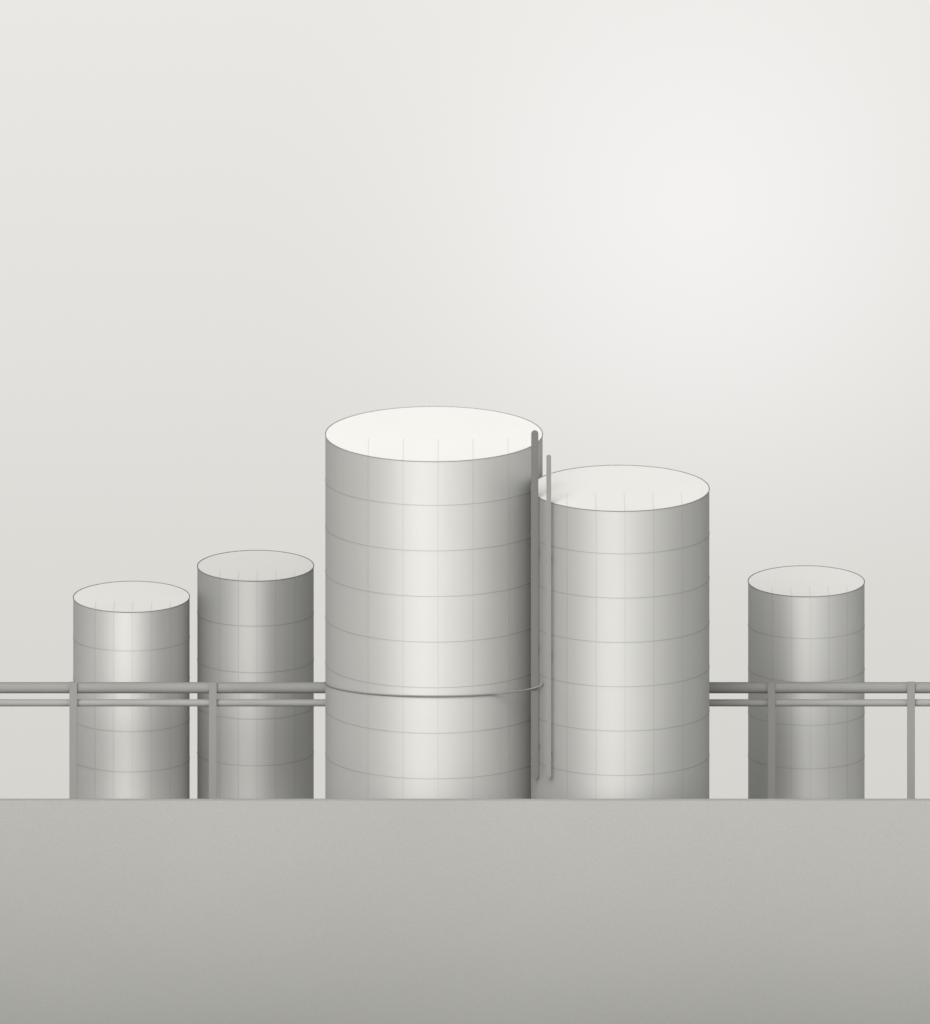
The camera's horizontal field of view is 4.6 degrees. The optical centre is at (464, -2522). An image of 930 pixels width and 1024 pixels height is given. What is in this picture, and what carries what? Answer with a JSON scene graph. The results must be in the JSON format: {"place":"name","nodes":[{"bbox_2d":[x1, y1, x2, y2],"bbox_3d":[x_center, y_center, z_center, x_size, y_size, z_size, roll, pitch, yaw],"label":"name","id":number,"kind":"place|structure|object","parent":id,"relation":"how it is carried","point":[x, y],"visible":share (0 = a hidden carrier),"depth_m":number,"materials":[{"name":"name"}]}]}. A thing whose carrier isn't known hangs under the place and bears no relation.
{"place":"outdoors","nodes":[
{"label":"outdoors","id":0,"kind":"place"},
{"bbox_2d":[0,801,929,1023],"bbox_3d":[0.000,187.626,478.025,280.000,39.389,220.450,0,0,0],"label":"ground","id":1,"kind":"structure","parent":0,"point":[464,912],"depth_m":581.93,"materials":[{"name":"concrete"}]},
{"bbox_2d":[0,799,929,800],"bbox_3d":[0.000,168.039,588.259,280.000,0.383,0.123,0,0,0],"label":"kerb","id":2,"kind":"structure","parent":1,"relation":"on","point":[464,799],"depth_m":588.20,"materials":[{"name":"concrete"}]},
{"bbox_2d":[0,0,929,798],"label":"sky","id":3,"kind":"structure","parent":0,"point":[692,237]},
{"bbox_3d":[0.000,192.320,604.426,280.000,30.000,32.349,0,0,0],"label":"yard","id":4,"kind":"structure","parent":0,"visible":0},
{"bbox_2d":[73,581,189,798],"bbox_3d":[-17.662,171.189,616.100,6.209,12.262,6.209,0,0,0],"label":"storage tank","id":5,"kind":"object","parent":4,"relation":"on","point":[131,631],"visible":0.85,"depth_m":613.58,"materials":[{"name":"metal"}]},
{"bbox_2d":[197,550,313,798],"bbox_3d":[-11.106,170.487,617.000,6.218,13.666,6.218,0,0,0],"label":"storage tank","id":6,"kind":"object","parent":4,"relation":"on","point":[255,615],"visible":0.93,"depth_m":614.41,"materials":[{"name":"metal"}]},
{"bbox_2d":[325,406,542,798],"bbox_3d":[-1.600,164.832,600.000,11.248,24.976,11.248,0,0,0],"label":"storage tank","id":7,"kind":"object","parent":4,"relation":"on","point":[427,550],"visible":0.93,"depth_m":595.28,"materials":[{"name":"metal"}]},
{"bbox_2d":[324,682,543,696],"bbox_3d":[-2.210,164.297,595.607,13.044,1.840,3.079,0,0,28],"label":"cable","id":8,"kind":"object","parent":7,"relation":"attached to","point":[432,695],"visible":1,"depth_m":594.63,"materials":[{"name":"metal"}]},
{"bbox_2d":[531,430,537,778],"bbox_3d":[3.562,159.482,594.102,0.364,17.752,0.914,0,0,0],"label":"upright pole","id":9,"kind":"object","parent":7,"relation":"attached to","point":[534,602],"visible":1,"depth_m":593.64,"materials":[{"name":"metal"}]},
{"bbox_2d":[0,682,929,798],"bbox_3d":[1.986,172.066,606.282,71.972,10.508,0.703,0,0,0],"label":"pipe rail","id":10,"kind":"object","parent":4,"relation":"on","point":[213,689],"visible":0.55,"depth_m":606.10,"materials":[{"name":"metal"}]},
{"bbox_2d":[530,465,709,798],"bbox_3d":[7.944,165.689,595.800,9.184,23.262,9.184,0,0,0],"label":"storage tank","id":11,"kind":"object","parent":4,"relation":"on","point":[630,622],"visible":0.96,"depth_m":591.92,"materials":[{"name":"metal"}]},
{"bbox_2d":[546,455,550,776],"bbox_3d":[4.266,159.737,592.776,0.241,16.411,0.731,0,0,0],"label":"upright pole","id":12,"kind":"object","parent":11,"relation":"attached to","point":[548,615],"visible":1,"depth_m":592.41,"materials":[{"name":"grey metal"}]},
{"bbox_2d":[748,565,864,798],"bbox_3d":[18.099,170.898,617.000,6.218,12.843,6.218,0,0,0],"label":"storage tank","id":13,"kind":"object","parent":4,"relation":"on","point":[806,623],"visible":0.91,"depth_m":614.43,"materials":[{"name":"metal"}]}
]}

